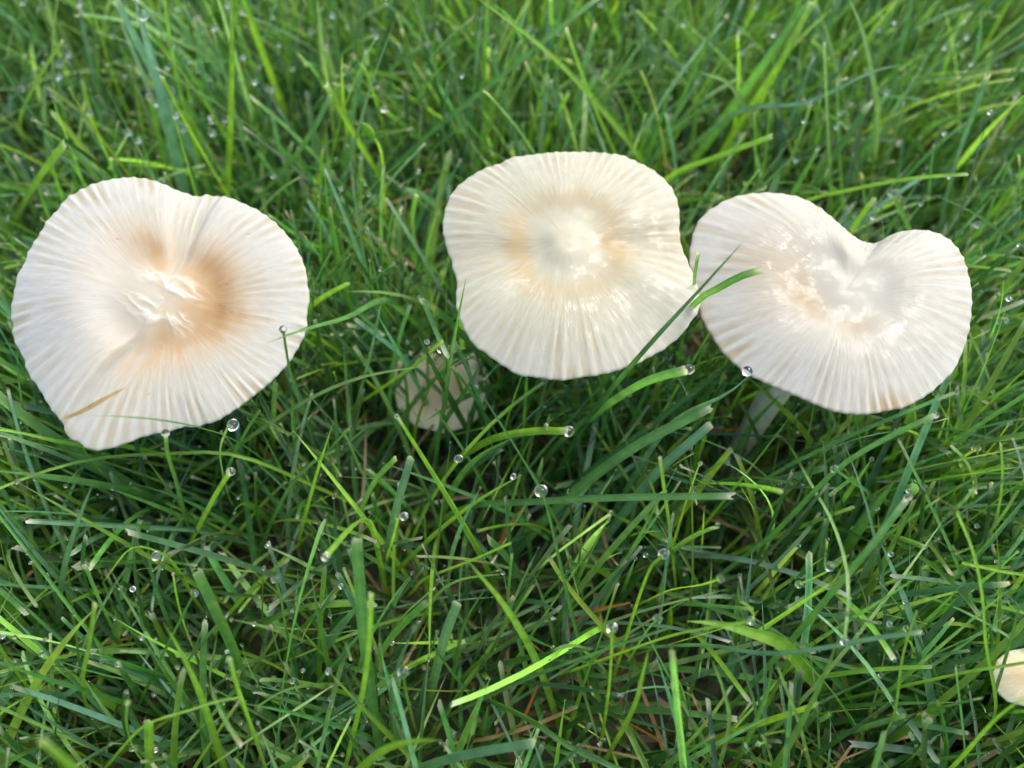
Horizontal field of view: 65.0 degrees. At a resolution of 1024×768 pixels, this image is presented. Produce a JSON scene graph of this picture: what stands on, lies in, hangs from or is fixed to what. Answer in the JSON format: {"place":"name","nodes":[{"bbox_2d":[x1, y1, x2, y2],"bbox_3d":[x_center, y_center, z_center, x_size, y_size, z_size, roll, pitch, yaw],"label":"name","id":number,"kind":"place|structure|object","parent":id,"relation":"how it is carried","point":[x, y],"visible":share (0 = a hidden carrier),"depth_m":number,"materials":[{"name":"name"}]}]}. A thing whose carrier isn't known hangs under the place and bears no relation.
{"place":"outdoors","nodes":[
{"label":"outdoors","id":0,"kind":"place"},
{"bbox_2d":[0,0,1023,767],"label":"ground","id":1,"kind":"structure","parent":0,"point":[710,686],"depth_m":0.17,"materials":[{"name":"green plant"}]},
{"bbox_2d":[9,139,65,228],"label":"grass stalk","id":2,"kind":"object","parent":1,"relation":"on","point":[56,154],"depth_m":0.17,"materials":[{"name":"green plant"}]},
{"bbox_2d":[19,39,63,166],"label":"grass stalk","id":3,"kind":"object","parent":1,"relation":"on","point":[53,54],"depth_m":0.18,"materials":[{"name":"green plant"}]},
{"bbox_2d":[37,738,79,767],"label":"grass stalk","id":4,"kind":"object","parent":1,"relation":"on","point":[63,759],"depth_m":0.08,"materials":[{"name":"green plant"}]},
{"bbox_2d":[0,508,141,666],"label":"grass stalk","id":5,"kind":"object","parent":1,"relation":"on","point":[73,595],"depth_m":0.14,"materials":[{"name":"green plant"}]},
{"bbox_2d":[54,484,92,658],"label":"grass stalk","id":6,"kind":"object","parent":1,"relation":"on","point":[62,576],"depth_m":0.13,"materials":[{"name":"green plant"}]},
{"bbox_2d":[81,602,106,738],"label":"grass stalk","id":7,"kind":"object","parent":1,"relation":"on","point":[90,636],"depth_m":0.12,"materials":[{"name":"green plant"}]},
{"bbox_2d":[85,568,138,665],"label":"grass stalk","id":8,"kind":"object","parent":1,"relation":"on","point":[89,576],"depth_m":0.13,"materials":[{"name":"green plant"}]},
{"bbox_2d":[0,427,260,479],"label":"grass stalk","id":9,"kind":"object","parent":1,"relation":"on","point":[142,450],"depth_m":0.15,"materials":[{"name":"green plant"}]},
{"bbox_2d":[144,720,153,767],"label":"grass stalk","id":10,"kind":"object","parent":1,"relation":"on","point":[148,737],"depth_m":0.12,"materials":[{"name":"green plant"}]},
{"bbox_2d":[25,519,292,555],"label":"grass stalk","id":11,"kind":"object","parent":1,"relation":"on","point":[106,525],"depth_m":0.14,"materials":[{"name":"green plant"}]},
{"bbox_2d":[103,546,214,624],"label":"grass stalk","id":12,"kind":"object","parent":1,"relation":"on","point":[178,571],"depth_m":0.14,"materials":[{"name":"green plant"}]},
{"bbox_2d":[11,177,309,450],"bbox_3d":[-0.059,0.000,0.159,0.050,0.064,0.049,0,60,0],"label":"mushroom","id":13,"kind":"object","parent":1,"relation":"on","point":[158,300],"visible":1,"depth_m":0.13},
{"bbox_2d":[135,0,189,193],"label":"grass stalk","id":14,"kind":"object","parent":1,"relation":"on","point":[175,154],"depth_m":0.18,"materials":[{"name":"green plant"}]},
{"bbox_2d":[135,596,192,715],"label":"grass stalk","id":15,"kind":"object","parent":1,"relation":"on","point":[162,655],"depth_m":0.13,"materials":[{"name":"green plant"}]},
{"bbox_2d":[103,697,238,767],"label":"grass stalk","id":16,"kind":"object","parent":1,"relation":"on","point":[113,758],"depth_m":0.11,"materials":[{"name":"green plant"}]},
{"bbox_2d":[164,437,195,546],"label":"grass stalk","id":17,"kind":"object","parent":1,"relation":"on","point":[172,469],"depth_m":0.13,"materials":[{"name":"green plant"}]},
{"bbox_2d":[163,622,227,767],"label":"grass stalk","id":18,"kind":"object","parent":1,"relation":"on","point":[213,733],"depth_m":0.12,"materials":[{"name":"green plant"}]},
{"bbox_2d":[160,74,230,197],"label":"grass stalk","id":19,"kind":"object","parent":1,"relation":"on","point":[170,93],"depth_m":0.17,"materials":[{"name":"green plant"}]},
{"bbox_2d":[185,474,229,552],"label":"grass stalk","id":20,"kind":"object","parent":1,"relation":"on","point":[224,480],"depth_m":0.14,"materials":[{"name":"green plant"}]},
{"bbox_2d":[0,450,431,534],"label":"grass stalk","id":21,"kind":"object","parent":1,"relation":"on","point":[284,472],"depth_m":0.14,"materials":[{"name":"green plant"}]},
{"bbox_2d":[193,567,255,724],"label":"grass stalk","id":22,"kind":"object","parent":1,"relation":"on","point":[211,602],"depth_m":0.13,"materials":[{"name":"green plant"}]},
{"bbox_2d":[209,632,242,747],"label":"grass stalk","id":23,"kind":"object","parent":1,"relation":"on","point":[234,735],"depth_m":0.11,"materials":[{"name":"green plant"}]},
{"bbox_2d":[224,0,234,196],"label":"grass stalk","id":24,"kind":"object","parent":1,"relation":"on","point":[229,147],"depth_m":0.17,"materials":[{"name":"green plant"}]},
{"bbox_2d":[218,409,260,533],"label":"grass stalk","id":25,"kind":"object","parent":1,"relation":"on","point":[230,461],"depth_m":0.14,"materials":[{"name":"green plant"}]},
{"bbox_2d":[227,657,266,767],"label":"grass stalk","id":26,"kind":"object","parent":1,"relation":"on","point":[239,693],"depth_m":0.11,"materials":[{"name":"green plant"}]},
{"bbox_2d":[242,0,292,126],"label":"grass stalk","id":27,"kind":"object","parent":1,"relation":"on","point":[264,57],"depth_m":0.20,"materials":[{"name":"green plant"}]},
{"bbox_2d":[247,94,331,206],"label":"grass stalk","id":28,"kind":"object","parent":1,"relation":"on","point":[279,175],"depth_m":0.17,"materials":[{"name":"green plant"}]},
{"bbox_2d":[257,449,335,566],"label":"grass stalk","id":29,"kind":"object","parent":1,"relation":"on","point":[288,489],"depth_m":0.15,"materials":[{"name":"green plant"}]},
{"bbox_2d":[282,333,324,473],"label":"grass stalk","id":30,"kind":"object","parent":1,"relation":"on","point":[296,391],"depth_m":0.14,"materials":[{"name":"green plant"}]},
{"bbox_2d":[183,364,435,488],"bbox_3d":[-0.044,0.013,0.153,0.064,0.062,0.006,0,60,0],"label":"grass stalk","id":31,"kind":"object","parent":1,"relation":"on","point":[255,433],"depth_m":0.14,"materials":[{"name":"green plant"}]},
{"bbox_2d":[297,421,333,566],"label":"grass stalk","id":32,"kind":"object","parent":1,"relation":"on","point":[309,499],"depth_m":0.14,"materials":[{"name":"green plant"}]},
{"bbox_2d":[317,0,339,165],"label":"grass stalk","id":33,"kind":"object","parent":1,"relation":"on","point":[325,67],"depth_m":0.19,"materials":[{"name":"green plant"}]},
{"bbox_2d":[268,297,431,342],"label":"grass stalk","id":34,"kind":"object","parent":1,"relation":"on","point":[396,306],"depth_m":0.14,"materials":[{"name":"green plant"}]},
{"bbox_2d":[326,518,389,594],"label":"grass stalk","id":35,"kind":"object","parent":1,"relation":"on","point":[340,539],"depth_m":0.13,"materials":[{"name":"green plant"}]},
{"bbox_2d":[343,591,373,767],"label":"grass stalk","id":36,"kind":"object","parent":1,"relation":"on","point":[366,665],"depth_m":0.11,"materials":[{"name":"green plant"}]},
{"bbox_2d":[324,81,395,207],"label":"grass stalk","id":37,"kind":"object","parent":1,"relation":"on","point":[347,121],"depth_m":0.17,"materials":[{"name":"green plant"}]},
{"bbox_2d":[352,300,381,426],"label":"grass stalk","id":38,"kind":"object","parent":1,"relation":"on","point":[365,373],"depth_m":0.15,"materials":[{"name":"green plant"}]},
{"bbox_2d":[351,537,385,767],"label":"grass stalk","id":39,"kind":"object","parent":1,"relation":"on","point":[360,597],"depth_m":0.12,"materials":[{"name":"green plant"}]},
{"bbox_2d":[361,122,389,236],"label":"grass shoot","id":40,"kind":"object","parent":1,"relation":"on","point":[368,131],"depth_m":0.16,"materials":[{"name":"green plant"}]},
{"bbox_2d":[355,456,396,537],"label":"grass stalk","id":41,"kind":"object","parent":1,"relation":"on","point":[384,470],"depth_m":0.14,"materials":[{"name":"green plant"}]},
{"bbox_2d":[341,339,443,429],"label":"grass stalk","id":42,"kind":"object","parent":1,"relation":"on","point":[419,361],"depth_m":0.15,"materials":[{"name":"green plant"}]},
{"bbox_2d":[377,456,413,601],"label":"grass stalk","id":43,"kind":"object","parent":1,"relation":"on","point":[401,489],"depth_m":0.14,"materials":[{"name":"green plant"}]},
{"bbox_2d":[356,739,439,767],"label":"grass stalk","id":44,"kind":"object","parent":1,"relation":"on","point":[371,759],"depth_m":0.11,"materials":[{"name":"green plant"}]},
{"bbox_2d":[374,369,445,466],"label":"grass stalk","id":45,"kind":"object","parent":1,"relation":"on","point":[393,430],"depth_m":0.16,"materials":[{"name":"green plant"}]},
{"bbox_2d":[393,344,488,433],"bbox_3d":[-0.015,0.005,0.180,0.021,0.022,0.021,0,60,0],"label":"mushroom","id":46,"kind":"object","parent":1,"relation":"on","point":[434,396],"visible":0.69,"depth_m":0.17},
{"bbox_2d":[426,600,460,716],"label":"grass stalk","id":47,"kind":"object","parent":1,"relation":"on","point":[449,623],"depth_m":0.13,"materials":[{"name":"green plant"}]},
{"bbox_2d":[433,280,465,473],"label":"grass stalk","id":48,"kind":"object","parent":1,"relation":"on","point":[443,407],"depth_m":0.14,"materials":[{"name":"green plant"}]},
{"bbox_2d":[417,333,481,465],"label":"grass stalk","id":49,"kind":"object","parent":1,"relation":"on","point":[457,411],"depth_m":0.15,"materials":[{"name":"green plant"}]},
{"bbox_2d":[423,358,483,476],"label":"grass stalk","id":50,"kind":"object","parent":1,"relation":"on","point":[450,412],"depth_m":0.16,"materials":[{"name":"green plant"}]},
{"bbox_2d":[387,475,520,584],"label":"grass stalk","id":51,"kind":"object","parent":1,"relation":"on","point":[434,534],"depth_m":0.14,"materials":[{"name":"green plant"}]},
{"bbox_2d":[404,542,510,598],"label":"grass stalk","id":52,"kind":"object","parent":1,"relation":"on","point":[451,568],"depth_m":0.13,"materials":[{"name":"green plant"}]},
{"bbox_2d":[409,573,506,658],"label":"grass stalk","id":53,"kind":"object","parent":1,"relation":"on","point":[438,593],"depth_m":0.14,"materials":[{"name":"green plant"}]},
{"bbox_2d":[447,586,486,720],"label":"grass stalk","id":54,"kind":"object","parent":1,"relation":"on","point":[457,653],"depth_m":0.14,"materials":[{"name":"green plant"}]},
{"bbox_2d":[430,440,508,545],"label":"grass stalk","id":55,"kind":"object","parent":1,"relation":"on","point":[462,473],"depth_m":0.14,"materials":[{"name":"green plant"}]},
{"bbox_2d":[419,298,520,411],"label":"grass stalk","id":56,"kind":"object","parent":1,"relation":"on","point":[451,323],"depth_m":0.15,"materials":[{"name":"green plant"}]},
{"bbox_2d":[409,738,535,767],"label":"grass stalk","id":57,"kind":"object","parent":1,"relation":"on","point":[477,752],"depth_m":0.12,"materials":[{"name":"green plant"}]},
{"bbox_2d":[351,0,597,228],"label":"grass stalk","id":58,"kind":"object","parent":1,"relation":"on","point":[499,77],"depth_m":0.18,"materials":[{"name":"green plant"}]},
{"bbox_2d":[435,427,563,488],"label":"grass stalk","id":59,"kind":"object","parent":1,"relation":"on","point":[477,446],"depth_m":0.14,"materials":[{"name":"green plant"}]},
{"bbox_2d":[0,0,1023,767],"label":"thatch","id":60,"kind":"object","parent":1,"relation":"on","point":[550,716],"visible":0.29,"depth_m":0.16,"materials":[{"name":"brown plant"}]},
{"bbox_2d":[3,1,1022,765],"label":"dew","id":61,"kind":"object","parent":1,"relation":"on","point":[467,639],"visible":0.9,"depth_m":0.14,"materials":[{"name":"liquid"}]},
{"bbox_2d":[467,560,562,735],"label":"grass stalk","id":62,"kind":"object","parent":1,"relation":"on","point":[529,646],"depth_m":0.12,"materials":[{"name":"green plant"}]},
{"bbox_2d":[441,677,621,767],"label":"grass stalk","id":63,"kind":"object","parent":1,"relation":"on","point":[554,736],"depth_m":0.12,"materials":[{"name":"green plant"}]},
{"bbox_2d":[423,626,670,734],"bbox_3d":[0.002,0.052,0.136,0.042,0.052,0.010,0,60,0],"label":"grass stalk","id":64,"kind":"object","parent":1,"relation":"on","point":[488,696],"depth_m":0.13,"materials":[{"name":"green plant"}]},
{"bbox_2d":[530,468,596,716],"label":"grass stalk","id":65,"kind":"object","parent":1,"relation":"on","point":[567,593],"depth_m":0.13,"materials":[{"name":"green plant"}]},
{"bbox_2d":[480,0,651,168],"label":"grass stalk","id":66,"kind":"object","parent":1,"relation":"on","point":[602,109],"depth_m":0.18,"materials":[{"name":"green plant"}]},
{"bbox_2d":[442,151,700,380],"bbox_3d":[0.010,-0.008,0.164,0.044,0.065,0.046,0,60,0],"label":"mushroom","id":67,"kind":"object","parent":1,"relation":"on","point":[569,265],"visible":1,"depth_m":0.14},
{"bbox_2d":[408,493,735,537],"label":"grass stalk","id":68,"kind":"object","parent":1,"relation":"on","point":[623,497],"depth_m":0.13,"materials":[{"name":"green plant"}]},
{"bbox_2d":[565,26,617,154],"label":"grass stalk","id":69,"kind":"object","parent":1,"relation":"on","point":[574,52],"depth_m":0.17,"materials":[{"name":"green plant"}]},
{"bbox_2d":[484,404,712,594],"bbox_3d":[0.013,0.023,0.154,0.044,0.050,0.004,-21,62,-12],"label":"grass stalk","id":70,"kind":"object","parent":1,"relation":"on","point":[590,478],"depth_m":0.14,"materials":[{"name":"green plant"}]},
{"bbox_2d":[597,633,612,763],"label":"grass stalk","id":71,"kind":"object","parent":1,"relation":"on","point":[607,695],"depth_m":0.12,"materials":[{"name":"green plant"}]},
{"bbox_2d":[527,366,686,484],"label":"grass stalk","id":72,"kind":"object","parent":1,"relation":"on","point":[642,383],"depth_m":0.14,"materials":[{"name":"green plant"}]},
{"bbox_2d":[599,646,649,767],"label":"grass stalk","id":73,"kind":"object","parent":1,"relation":"on","point":[623,727],"depth_m":0.12,"materials":[{"name":"green plant"}]},
{"bbox_2d":[517,620,747,689],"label":"grass stalk","id":74,"kind":"object","parent":1,"relation":"on","point":[659,639],"depth_m":0.12,"materials":[{"name":"green plant"}]},
{"bbox_2d":[538,362,732,519],"bbox_3d":[0.020,0.016,0.157,0.048,0.052,0.003,-24,63,-13],"label":"grass stalk","id":75,"kind":"object","parent":1,"relation":"on","point":[641,432],"depth_m":0.15,"materials":[{"name":"green plant"}]},
{"bbox_2d":[610,557,660,688],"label":"grass stalk","id":76,"kind":"object","parent":1,"relation":"on","point":[633,613],"depth_m":0.13,"materials":[{"name":"green plant"}]},
{"bbox_2d":[551,242,742,480],"bbox_3d":[0.019,0.004,0.146,0.026,0.082,0.009,0,60,0],"label":"grass stalk","id":77,"kind":"object","parent":1,"relation":"on","point":[623,374],"depth_m":0.13,"materials":[{"name":"green plant"}]},
{"bbox_2d":[582,422,713,576],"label":"grass stalk","id":78,"kind":"object","parent":1,"relation":"on","point":[674,455],"depth_m":0.14,"materials":[{"name":"green plant"}]},
{"bbox_2d":[658,456,676,614],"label":"grass stalk","id":79,"kind":"object","parent":1,"relation":"on","point":[667,511],"depth_m":0.13,"materials":[{"name":"green plant"}]},
{"bbox_2d":[606,376,748,526],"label":"grass stalk","id":80,"kind":"object","parent":1,"relation":"on","point":[641,464],"depth_m":0.15,"materials":[{"name":"green plant"}]},
{"bbox_2d":[613,266,762,392],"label":"grass stalk","id":81,"kind":"object","parent":1,"relation":"on","point":[717,288],"depth_m":0.12,"materials":[{"name":"green plant"}]},
{"bbox_2d":[664,133,772,181],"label":"grass stalk","id":82,"kind":"object","parent":1,"relation":"on","point":[672,175],"depth_m":0.17,"materials":[{"name":"green plant"}]},
{"bbox_2d":[711,658,730,767],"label":"grass stalk","id":83,"kind":"object","parent":1,"relation":"on","point":[724,747],"depth_m":0.12,"materials":[{"name":"green plant"}]},
{"bbox_2d":[699,72,763,183],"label":"grass stalk","id":84,"kind":"object","parent":1,"relation":"on","point":[740,100],"depth_m":0.19,"materials":[{"name":"green plant"}]},
{"bbox_2d":[672,0,808,188],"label":"grass stalk","id":85,"kind":"object","parent":1,"relation":"on","point":[733,106],"depth_m":0.18,"materials":[{"name":"green plant"}]},
{"bbox_2d":[721,395,779,478],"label":"grass stalk","id":86,"kind":"object","parent":1,"relation":"on","point":[741,441],"depth_m":0.16,"materials":[{"name":"green plant"}]},
{"bbox_2d":[731,663,771,767],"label":"grass stalk","id":87,"kind":"object","parent":1,"relation":"on","point":[742,749],"depth_m":0.12,"materials":[{"name":"green plant"}]},
{"bbox_2d":[698,1,812,192],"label":"grass stalk","id":88,"kind":"object","parent":1,"relation":"on","point":[772,73],"depth_m":0.18,"materials":[{"name":"green plant"}]},
{"bbox_2d":[591,630,922,655],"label":"grass stalk","id":89,"kind":"object","parent":1,"relation":"on","point":[826,647],"depth_m":0.12,"materials":[{"name":"green plant"}]},
{"bbox_2d":[688,620,830,697],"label":"grass stalk","id":90,"kind":"object","parent":1,"relation":"on","point":[778,642],"depth_m":0.12,"materials":[{"name":"green plant"}]},
{"bbox_2d":[658,64,903,172],"bbox_3d":[0.055,-0.057,0.193,0.052,0.062,0.008,25,63,14],"label":"grass stalk","id":91,"kind":"object","parent":1,"relation":"on","point":[723,121],"depth_m":0.18,"materials":[{"name":"green plant"}]},
{"bbox_2d":[647,414,932,633],"bbox_3d":[0.045,0.028,0.143,0.040,0.064,0.003,-24,63,-13],"label":"grass stalk","id":92,"kind":"object","parent":1,"relation":"on","point":[808,497],"depth_m":0.13,"materials":[{"name":"green plant"}]},
{"bbox_2d":[777,667,811,767],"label":"grass stalk","id":93,"kind":"object","parent":1,"relation":"on","point":[797,720],"depth_m":0.12,"materials":[{"name":"green plant"}]},
{"bbox_2d":[695,498,909,743],"bbox_3d":[0.044,0.044,0.134,0.001,0.064,0.037,36,66,19],"label":"grass stalk","id":94,"kind":"object","parent":1,"relation":"on","point":[852,568],"depth_m":0.12,"materials":[{"name":"green plant"}]},
{"bbox_2d":[761,434,849,637],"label":"grass stalk","id":95,"kind":"object","parent":1,"relation":"on","point":[841,549],"depth_m":0.12,"materials":[{"name":"green plant"}]},
{"bbox_2d":[823,42,831,215],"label":"grass stalk","id":96,"kind":"object","parent":1,"relation":"on","point":[826,102],"depth_m":0.17,"materials":[{"name":"green plant"}]},
{"bbox_2d":[688,192,971,488],"bbox_3d":[0.053,-0.002,0.160,0.049,0.064,0.039,19,62,11],"label":"mushroom","id":97,"kind":"object","parent":1,"relation":"on","point":[824,310],"visible":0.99,"depth_m":0.14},
{"bbox_2d":[822,480,894,579],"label":"grass stalk","id":98,"kind":"object","parent":1,"relation":"on","point":[849,543],"depth_m":0.15,"materials":[{"name":"green plant"}]},
{"bbox_2d":[849,0,879,239],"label":"grass stalk","id":99,"kind":"object","parent":1,"relation":"on","point":[876,109],"depth_m":0.18,"materials":[{"name":"green plant"}]},
{"bbox_2d":[806,172,968,200],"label":"grass stalk","id":100,"kind":"object","parent":1,"relation":"on","point":[884,183],"depth_m":0.16,"materials":[{"name":"green plant"}]},
{"bbox_2d":[865,611,917,767],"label":"grass stalk","id":101,"kind":"object","parent":1,"relation":"on","point":[899,678],"depth_m":0.12,"materials":[{"name":"green plant"}]},
{"bbox_2d":[776,661,1023,713],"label":"grass stalk","id":102,"kind":"object","parent":1,"relation":"on","point":[932,679],"depth_m":0.13,"materials":[{"name":"green plant"}]},
{"bbox_2d":[876,107,1023,200],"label":"grass stalk","id":103,"kind":"object","parent":1,"relation":"on","point":[925,131],"depth_m":0.20,"materials":[{"name":"green plant"}]},
{"bbox_2d":[937,74,990,233],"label":"grass stalk","id":104,"kind":"object","parent":1,"relation":"on","point":[983,86],"depth_m":0.16,"materials":[{"name":"green plant"}]},
{"bbox_2d":[924,95,1023,208],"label":"grass stalk","id":105,"kind":"object","parent":1,"relation":"on","point":[975,144],"depth_m":0.17,"materials":[{"name":"green plant"}]},
{"bbox_2d":[956,512,997,767],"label":"grass stalk","id":106,"kind":"object","parent":1,"relation":"on","point":[984,625],"depth_m":0.12,"materials":[{"name":"green plant"}]},
{"bbox_2d":[948,697,1023,767],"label":"grass stalk","id":107,"kind":"object","parent":1,"relation":"on","point":[962,756],"depth_m":0.11,"materials":[{"name":"green plant"}]},
{"bbox_2d":[956,598,1021,746],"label":"grass stalk","id":108,"kind":"object","parent":1,"relation":"on","point":[1001,670],"depth_m":0.12,"materials":[{"name":"green plant"}]},
{"bbox_2d":[990,648,1023,705],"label":"mushroom","id":109,"kind":"object","parent":1,"relation":"on","point":[1010,688],"visible":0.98,"depth_m":0.13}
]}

